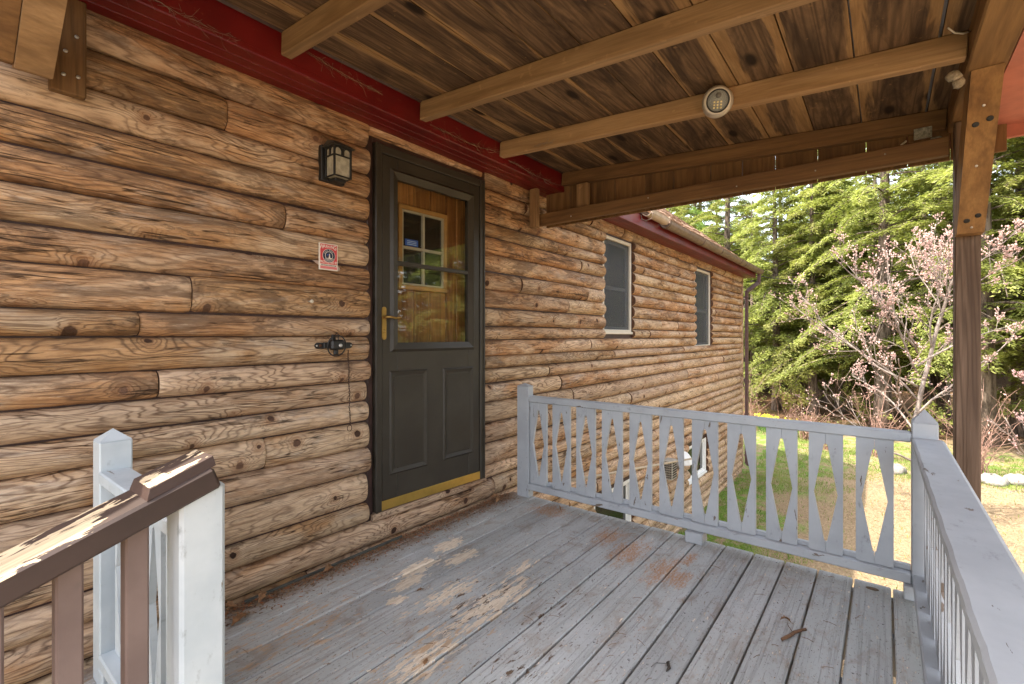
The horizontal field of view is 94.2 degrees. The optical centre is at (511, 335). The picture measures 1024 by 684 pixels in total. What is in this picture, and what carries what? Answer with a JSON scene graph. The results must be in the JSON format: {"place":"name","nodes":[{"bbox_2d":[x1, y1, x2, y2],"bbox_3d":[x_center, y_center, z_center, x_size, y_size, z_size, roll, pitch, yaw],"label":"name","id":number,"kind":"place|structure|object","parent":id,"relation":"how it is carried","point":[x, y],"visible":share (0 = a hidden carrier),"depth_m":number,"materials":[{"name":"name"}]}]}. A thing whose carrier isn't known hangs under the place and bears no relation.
{"place":"outdoors","nodes":[
{"label":"outdoors","id":0,"kind":"place"},
{"bbox_2d":[673,156,1013,261],"label":"sky","id":1,"kind":"structure","parent":0,"point":[756,198],"materials":[{"name":"white"}]},
{"bbox_2d":[678,359,1023,683],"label":"ground","id":2,"kind":"structure","parent":0,"point":[908,401],"depth_m":8.09,"materials":[{"name":"green plant"}]},
{"bbox_2d":[0,0,763,683],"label":"log cabin","id":3,"kind":"object","parent":2,"relation":"on","point":[174,210],"visible":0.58,"depth_m":2.25,"materials":[{"name":"wood"}]},
{"bbox_2d":[126,0,248,53],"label":"cobweb","id":4,"kind":"object","parent":3,"relation":"attached to","point":[190,19],"visible":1,"depth_m":1.73},
{"bbox_2d":[313,242,339,270],"bbox_3d":[-0.924,-0.396,2.374,0.013,0.133,0.152,0,0,38],"label":"warning sign","id":5,"kind":"object","parent":3,"relation":"attached to","point":[328,256],"visible":1,"depth_m":2.38,"materials":[{"name":"red paper"}]},
{"bbox_2d":[314,333,351,430],"bbox_3d":[-0.882,0.239,2.392,0.055,0.515,0.208,0,0,38],"label":"iron bracket","id":6,"kind":"object","parent":3,"relation":"attached to","point":[334,344],"visible":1,"depth_m":2.38,"materials":[{"name":"metal"}]},
{"bbox_2d":[318,140,354,186],"bbox_3d":[-0.870,-0.868,2.368,0.132,0.211,0.128,0,0,38],"label":"wall lantern","id":7,"kind":"object","parent":3,"relation":"attached to","point":[335,161],"depth_m":2.34,"materials":[{"name":"black metal"}]},
{"bbox_2d":[307,48,381,96],"bbox_3d":[-0.778,-1.220,2.238,0.077,0.102,0.403,0,0,34],"label":"cobweb","id":8,"kind":"object","parent":3,"relation":"attached to","point":[342,72],"visible":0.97,"depth_m":2.19,"materials":[{"name":"spider silk"}]},
{"bbox_2d":[372,142,484,513],"bbox_3d":[-0.483,-0.046,2.978,0.105,2.062,0.875,0,0,38],"label":"storm door","id":9,"kind":"structure","parent":3,"relation":"in","point":[428,398],"depth_m":2.89,"materials":[{"name":"black paint"}]},
{"bbox_2d":[398,182,464,342],"bbox_3d":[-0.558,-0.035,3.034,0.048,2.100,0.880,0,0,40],"label":"window","id":10,"kind":"structure","parent":9,"relation":"in","point":[431,225],"depth_m":3.07,"materials":[{"name":"clear glass"}]},
{"bbox_2d":[430,121,500,153],"bbox_3d":[-0.242,-1.176,2.907,0.112,0.151,0.680,0,0,38],"label":"cobweb","id":11,"kind":"object","parent":3,"relation":"attached to","point":[465,141],"visible":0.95,"depth_m":2.86},
{"bbox_2d":[0,0,1023,501],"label":"porch roof","id":12,"kind":"structure","parent":3,"relation":"attached to","point":[606,96],"depth_m":2.13,"materials":[{"name":"brown wood"}]},
{"bbox_2d":[702,85,733,117],"bbox_3d":[0.963,-1.113,2.245,0.142,0.142,0.111,0,0,38],"label":"spotlight","id":13,"kind":"object","parent":12,"relation":"attached to","point":[717,101],"visible":1,"depth_m":2.22,"materials":[{"name":"silver metal"}]},
{"bbox_2d":[914,126,941,139],"bbox_3d":[2.073,-0.998,2.371,0.105,0.105,0.049,0,0,38],"label":"rafter bracket","id":14,"kind":"object","parent":12,"relation":"attached to","point":[923,133],"visible":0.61,"depth_m":2.39,"materials":[{"name":"metal"}]},
{"bbox_2d":[945,70,964,89],"bbox_3d":[1.692,-0.976,1.816,0.060,0.072,0.049,0,0,38],"label":"mud nest","id":15,"kind":"object","parent":12,"relation":"attached to","point":[956,78],"visible":1,"depth_m":1.80,"materials":[{"name":"brown soil"}]},
{"bbox_2d":[947,27,970,33],"bbox_3d":[1.594,-1.086,1.694,0.109,0.023,0.008,0,0,-14],"label":"bent wire","id":16,"kind":"object","parent":12,"relation":"attached to","point":[951,30],"visible":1,"depth_m":1.69,"materials":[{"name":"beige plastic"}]},
{"bbox_2d":[508,159,562,185],"bbox_3d":[0.177,-1.160,3.451,0.101,0.118,0.685,0,0,38],"label":"cobweb","id":17,"kind":"object","parent":3,"relation":"attached to","point":[535,175],"visible":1,"depth_m":3.43},
{"bbox_2d":[593,479,630,520],"bbox_3d":[1.044,1.873,5.027,0.098,0.556,0.910,0,0,38],"label":"window","id":18,"kind":"structure","parent":3,"relation":"in","point":[599,510],"depth_m":5.23,"materials":[{"name":"white plastic"}]},
{"bbox_2d":[603,235,632,333],"bbox_3d":[1.103,-0.529,5.102,0.098,1.021,0.720,0,0,38],"label":"window","id":19,"kind":"structure","parent":3,"relation":"in","point":[617,290],"depth_m":5.18,"materials":[{"name":"grey glass"}]},
{"bbox_2d":[687,437,706,484],"bbox_3d":[2.782,1.893,7.242,0.098,0.556,0.960,0,0,38],"label":"window","id":20,"kind":"structure","parent":3,"relation":"in","point":[701,467],"depth_m":7.49,"materials":[{"name":"white plastic"}]},
{"bbox_2d":[694,269,709,345],"bbox_3d":[2.948,-0.422,7.454,0.098,1.216,0.860,0,0,38],"label":"window","id":21,"kind":"structure","parent":3,"relation":"in","point":[702,279],"depth_m":7.61,"materials":[{"name":"grey glass"}]},
{"bbox_2d":[84,491,923,683],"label":"porch deck","id":22,"kind":"structure","parent":2,"relation":"on","point":[597,608],"depth_m":1.96,"materials":[{"name":"grey paint"}]},
{"bbox_2d":[93,428,224,683],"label":"porch railing","id":23,"kind":"object","parent":22,"relation":"on","point":[187,577],"visible":0.56,"depth_m":1.13,"materials":[{"name":"grey paint"}]},
{"bbox_2d":[227,612,249,628],"bbox_3d":[-1.099,1.136,1.914,0.050,0.027,0.098,0,0,38],"label":"dry leaf","id":24,"kind":"object","parent":22,"relation":"on","point":[238,617],"visible":1,"depth_m":1.91,"materials":[{"name":"brown plant"}]},
{"bbox_2d":[244,535,401,603],"bbox_3d":[-0.892,1.146,2.384,0.012,0.014,0.850,0,0,38],"label":"caulk strip","id":25,"kind":"object","parent":22,"relation":"on","point":[318,571],"visible":1,"depth_m":2.32,"materials":[{"name":"brown"}]},
{"bbox_2d":[225,493,518,625],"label":"leaf litter","id":26,"kind":"object","parent":22,"relation":"on","point":[320,574],"depth_m":2.46,"materials":[{"name":"brown plant"}]},
{"bbox_2d":[225,600,237,606],"bbox_3d":[-1.186,1.132,1.995,0.071,0.038,0.028,0,0,6],"label":"dry leaf","id":27,"kind":"object","parent":26,"relation":"on","point":[229,603],"visible":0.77,"depth_m":2.00,"materials":[{"name":"brown plant"}]},
{"bbox_2d":[257,589,266,604],"bbox_3d":[-1.080,1.122,2.064,0.034,0.045,0.084,0,0,-12],"label":"dry leaf","id":28,"kind":"object","parent":26,"relation":"on","point":[261,595],"visible":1,"depth_m":2.06,"materials":[{"name":"brown plant"}]},
{"bbox_2d":[324,563,332,571],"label":"dry leaf","id":29,"kind":"object","parent":26,"relation":"on","point":[328,566],"visible":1,"depth_m":2.32,"materials":[{"name":"brown plant"}]},
{"bbox_2d":[237,502,899,682],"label":"fallen needles","id":30,"kind":"object","parent":22,"relation":"on","point":[557,616],"visible":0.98,"depth_m":1.96,"materials":[{"name":"brown plant"}]},
{"bbox_2d":[240,501,918,683],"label":"deck crumbs","id":31,"kind":"object","parent":22,"relation":"on","point":[551,633],"visible":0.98,"depth_m":1.93,"materials":[{"name":"brown plant"}]},
{"bbox_2d":[651,661,670,671],"bbox_3d":[0.526,1.148,1.662,0.059,0.013,0.065,0,0,38],"label":"seed pod","id":32,"kind":"object","parent":22,"relation":"on","point":[668,666],"visible":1,"depth_m":1.65,"materials":[{"name":"brown plant"}]},
{"bbox_2d":[517,383,938,601],"bbox_3d":[0.950,0.739,2.767,2.284,0.832,0.127,0,0,38],"label":"porch railing","id":33,"kind":"object","parent":22,"relation":"on","point":[698,524],"visible":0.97,"depth_m":2.56,"materials":[{"name":"grey paint"}]},
{"bbox_2d":[781,623,806,640],"bbox_3d":[1.073,1.144,1.848,0.138,0.017,0.061,0,0,-25],"label":"twig","id":34,"kind":"object","parent":22,"relation":"on","point":[789,635],"visible":1,"depth_m":1.82,"materials":[{"name":"brown wood"}]},
{"bbox_2d":[866,586,878,590],"bbox_3d":[1.646,1.154,2.171,0.048,0.002,0.033,0,0,38],"label":"wood knot","id":35,"kind":"object","parent":22,"relation":"on","point":[872,588],"visible":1,"depth_m":2.17,"materials":[{"name":"wood"}]},
{"bbox_2d":[912,438,1023,683],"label":"porch railing","id":36,"kind":"object","parent":22,"relation":"on","point":[968,588],"visible":1,"depth_m":1.09,"materials":[{"name":"grey paint"}]},
{"bbox_2d":[665,206,686,221],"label":"hemlock tree","id":37,"kind":"object","parent":2,"relation":"on","point":[674,208],"depth_m":19.75,"materials":[{"name":"green plant"}]},
{"bbox_2d":[674,201,737,247],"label":"hemlock tree","id":38,"kind":"object","parent":2,"relation":"on","point":[699,206],"visible":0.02,"depth_m":24.77,"materials":[{"name":"green plant"}]},
{"bbox_2d":[673,199,744,246],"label":"hemlock tree","id":39,"kind":"object","parent":2,"relation":"on","point":[683,206],"depth_m":28.07,"materials":[{"name":"green plant"}]},
{"bbox_2d":[683,215,749,355],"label":"hemlock tree","id":40,"kind":"object","parent":2,"relation":"on","point":[690,217],"visible":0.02,"depth_m":21.92,"materials":[{"name":"green plant"}]},
{"bbox_2d":[683,196,765,267],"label":"pine tree","id":41,"kind":"object","parent":2,"relation":"on","point":[699,224],"visible":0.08,"depth_m":23.99,"materials":[{"name":"green plant"}]},
{"bbox_2d":[686,194,783,355],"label":"hemlock tree","id":42,"kind":"object","parent":2,"relation":"on","point":[725,238],"visible":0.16,"depth_m":21.12,"materials":[{"name":"green plant"}]},
{"bbox_2d":[726,194,783,394],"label":"tree","id":43,"kind":"object","parent":2,"relation":"on","point":[751,354],"visible":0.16,"depth_m":20.04,"materials":[{"name":"green plant"}]},
{"bbox_2d":[722,201,792,385],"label":"hemlock tree","id":44,"kind":"object","parent":2,"relation":"on","point":[736,219],"visible":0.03,"depth_m":22.77,"materials":[{"name":"green plant"}]},
{"bbox_2d":[743,364,788,415],"bbox_3d":[6.363,1.671,13.125,2.043,1.885,1.716,0,0,-9],"label":"shrub","id":45,"kind":"object","parent":2,"relation":"on","point":[756,398],"visible":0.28,"depth_m":12.95,"materials":[{"name":"brown plant"}]},
{"bbox_2d":[754,413,779,430],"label":"daffodils","id":46,"kind":"object","parent":2,"relation":"on","point":[767,415],"visible":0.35,"depth_m":13.02,"materials":[{"name":"yellow plant"}]},
{"bbox_2d":[740,186,803,329],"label":"hemlock tree","id":47,"kind":"object","parent":2,"relation":"on","point":[777,219],"visible":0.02,"depth_m":26.90,"materials":[{"name":"green plant"}]},
{"bbox_2d":[758,416,799,437],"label":"daffodils","id":48,"kind":"object","parent":2,"relation":"on","point":[763,428],"visible":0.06,"depth_m":12.69,"materials":[{"name":"yellow plant"}]},
{"bbox_2d":[768,373,824,419],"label":"sapling","id":49,"kind":"object","parent":2,"relation":"on","point":[790,401],"visible":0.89,"depth_m":14.51,"materials":[{"name":"green plant"}]},
{"bbox_2d":[743,228,854,392],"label":"hemlock tree","id":50,"kind":"object","parent":2,"relation":"on","point":[782,323],"visible":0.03,"depth_m":20.14,"materials":[{"name":"green plant"}]},
{"bbox_2d":[729,158,894,410],"bbox_3d":[9.119,-1.930,16.337,5.671,9.451,4.316,0,0,15],"label":"hemlock tree","id":51,"kind":"object","parent":2,"relation":"on","point":[757,312],"visible":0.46,"depth_m":16.12,"materials":[{"name":"green plant"}]},
{"bbox_2d":[785,401,844,440],"bbox_3d":[7.518,2.131,12.140,1.454,1.072,1.341,0,0,-13],"label":"brush shrub","id":52,"kind":"object","parent":2,"relation":"on","point":[804,436],"visible":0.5,"depth_m":12.13,"materials":[{"name":"brown plant"}]},
{"bbox_2d":[749,186,897,383],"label":"hemlock tree","id":53,"kind":"object","parent":2,"relation":"on","point":[817,239],"visible":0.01,"depth_m":22.16,"materials":[{"name":"green plant"}]},
{"bbox_2d":[749,184,899,402],"bbox_3d":[11.534,-2.219,18.039,6.031,9.992,5.403,0,0,-40],"label":"hemlock tree","id":54,"kind":"object","parent":2,"relation":"on","point":[823,399],"visible":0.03,"depth_m":17.93,"materials":[{"name":"green plant"}]},
{"bbox_2d":[803,412,853,449],"bbox_3d":[7.324,2.235,11.133,0.872,0.888,1.010,0,0,13],"label":"brush shrub","id":55,"kind":"object","parent":2,"relation":"on","point":[825,446],"visible":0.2,"depth_m":11.16,"materials":[{"name":"brown plant"}]},
{"bbox_2d":[743,181,919,414],"bbox_3d":[9.998,-1.816,15.495,5.483,9.251,4.912,0,0,-37],"label":"hemlock tree","id":56,"kind":"object","parent":2,"relation":"on","point":[811,373],"visible":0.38,"depth_m":15.13,"materials":[{"name":"green plant"}]},
{"bbox_2d":[749,177,941,411],"bbox_3d":[10.890,-1.931,16.179,5.483,9.436,4.912,0,0,23],"label":"hemlock tree","id":57,"kind":"object","parent":2,"relation":"on","point":[818,279],"visible":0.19,"depth_m":15.60,"materials":[{"name":"green plant"}]},
{"bbox_2d":[854,175,878,218],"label":"hemlock tree","id":58,"kind":"object","parent":2,"relation":"on","point":[865,183],"depth_m":33.43,"materials":[{"name":"green plant"}]},
{"bbox_2d":[788,191,949,411],"bbox_3d":[12.135,-1.125,15.959,3.921,7.851,4.210,0,0,-30],"label":"hemlock tree","id":59,"kind":"object","parent":2,"relation":"on","point":[864,389],"visible":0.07,"depth_m":15.79,"materials":[{"name":"green plant"}]},
{"bbox_2d":[834,381,909,425],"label":"sapling","id":60,"kind":"object","parent":2,"relation":"on","point":[861,410],"visible":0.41,"depth_m":13.72,"materials":[{"name":"plant"}]},
{"bbox_2d":[854,173,915,369],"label":"hemlock tree","id":61,"kind":"object","parent":2,"relation":"on","point":[875,181],"visible":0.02,"depth_m":26.01,"materials":[{"name":"green plant"}]},
{"bbox_2d":[831,363,948,457],"bbox_3d":[8.047,1.614,10.431,1.718,2.071,1.800,0,0,6],"label":"brush shrub","id":62,"kind":"object","parent":2,"relation":"on","point":[870,415],"visible":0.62,"depth_m":10.57,"materials":[{"name":"brown plant"}]},
{"bbox_2d":[766,160,1023,428],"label":"hemlock tree","id":63,"kind":"object","parent":2,"relation":"on","point":[885,208],"visible":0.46,"depth_m":12.96,"materials":[{"name":"green plant"}]},
{"bbox_2d":[768,212,1023,460],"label":"magnolia tree","id":64,"kind":"object","parent":2,"relation":"on","point":[911,341],"visible":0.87,"depth_m":7.03,"materials":[{"name":"pink plant"}]},
{"bbox_2d":[894,463,906,474],"bbox_3d":[7.470,2.614,9.282,0.379,0.266,0.496,0,0,38],"label":"stone","id":65,"kind":"object","parent":2,"relation":"on","point":[899,469],"visible":0.45,"depth_m":9.10,"materials":[{"name":"white stone"}]},
{"bbox_2d":[871,217,952,381],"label":"hemlock tree","id":66,"kind":"object","parent":2,"relation":"on","point":[901,269],"visible":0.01,"depth_m":22.68,"materials":[{"name":"green plant"}]},
{"bbox_2d":[804,136,1023,446],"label":"hemlock tree","id":67,"kind":"object","parent":2,"relation":"on","point":[988,401],"visible":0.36,"depth_m":11.19,"materials":[{"name":"green plant"}]},
{"bbox_2d":[880,399,952,437],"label":"sapling","id":68,"kind":"object","parent":2,"relation":"on","point":[935,410],"visible":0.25,"depth_m":11.76,"materials":[{"name":"plant"}]},
{"bbox_2d":[822,162,1012,416],"bbox_3d":[13.765,-3.263,15.312,6.534,12.113,6.428,0,0,-23],"label":"hemlock tree","id":69,"kind":"object","parent":2,"relation":"on","point":[936,379],"visible":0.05,"depth_m":15.09,"materials":[{"name":"green plant"}]},
{"bbox_2d":[756,275,898,290],"bbox_3d":[9.272,-1.918,14.331,13.522,1.074,0.020,0,0,-10],"label":"overhead cable","id":70,"kind":"object","parent":69,"relation":"hanging from","point":[798,281],"visible":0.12,"depth_m":14.20,"materials":[{"name":"black metal"}]},
{"bbox_2d":[852,164,1011,388],"bbox_3d":[18.003,-2.903,20.472,6.220,11.022,5.572,0,0,-28],"label":"hemlock tree","id":71,"kind":"object","parent":2,"relation":"on","point":[921,169],"visible":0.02,"depth_m":20.69,"materials":[{"name":"green plant"}]},
{"bbox_2d":[859,163,1010,412],"bbox_3d":[12.990,-1.990,14.724,4.085,9.626,3.082,0,0,35],"label":"tree","id":72,"kind":"object","parent":2,"relation":"on","point":[926,397],"visible":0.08,"depth_m":14.64,"materials":[{"name":"green plant"}]},
{"bbox_2d":[900,291,1011,376],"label":"hemlock tree","id":73,"kind":"object","parent":2,"relation":"on","point":[998,340],"depth_m":20.61,"materials":[{"name":"green plant"}]},
{"bbox_2d":[891,139,1023,436],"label":"hemlock tree","id":74,"kind":"object","parent":2,"relation":"on","point":[1017,430],"visible":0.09,"depth_m":12.21,"materials":[{"name":"green plant"}]},
{"bbox_2d":[909,381,1022,473],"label":"brush shrub","id":75,"kind":"object","parent":2,"relation":"on","point":[986,450],"visible":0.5,"depth_m":9.03,"materials":[{"name":"brown plant"}]},
{"bbox_2d":[915,139,1023,418],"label":"hemlock tree","id":76,"kind":"object","parent":2,"relation":"on","point":[1015,179],"visible":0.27,"depth_m":11.38,"materials":[{"name":"green plant"}]},
{"bbox_2d":[981,473,1009,486],"bbox_3d":[8.672,2.614,8.593,0.442,0.269,0.629,0,0,38],"label":"stone","id":77,"kind":"object","parent":2,"relation":"on","point":[991,479],"visible":0.63,"depth_m":8.44,"materials":[{"name":"white stone"}]},
{"bbox_2d":[987,369,1023,492],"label":"shrub","id":78,"kind":"object","parent":2,"relation":"on","point":[1021,375],"visible":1,"depth_m":5.92,"materials":[{"name":"pink plant"}]},
{"bbox_2d":[1003,473,1023,486],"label":"stone","id":79,"kind":"object","parent":2,"relation":"on","point":[1011,478],"visible":0.63,"depth_m":8.44,"materials":[{"name":"white stone"}]},
{"bbox_3d":[2.428,2.140,6.255,0.050,1.030,0.030,0,0,38],"label":"pole stake","id":80,"kind":"object","parent":2,"relation":"on","visible":0},
{"bbox_2d":[571,458,691,481],"bbox_3d":[1.458,1.363,4.989,0.031,0.531,3.354,0,0,37],"label":"long pole","id":81,"kind":"object","parent":80,"relation":"on","point":[611,473],"visible":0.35,"depth_m":4.68,"materials":[{"name":"brown wood"}]},
{"bbox_2d":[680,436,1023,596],"bbox_3d":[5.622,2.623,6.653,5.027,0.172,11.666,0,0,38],"label":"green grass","id":82,"kind":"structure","parent":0,"point":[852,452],"depth_m":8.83,"materials":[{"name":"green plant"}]},
{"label":"porch steps","id":83,"kind":"object","parent":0,"visible":0},
{"bbox_2d":[0,449,219,683],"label":"stair handrail","id":84,"kind":"object","parent":83,"relation":"attached to","point":[59,555],"visible":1,"depth_m":0.98,"materials":[{"name":"brown paint"}]}
]}

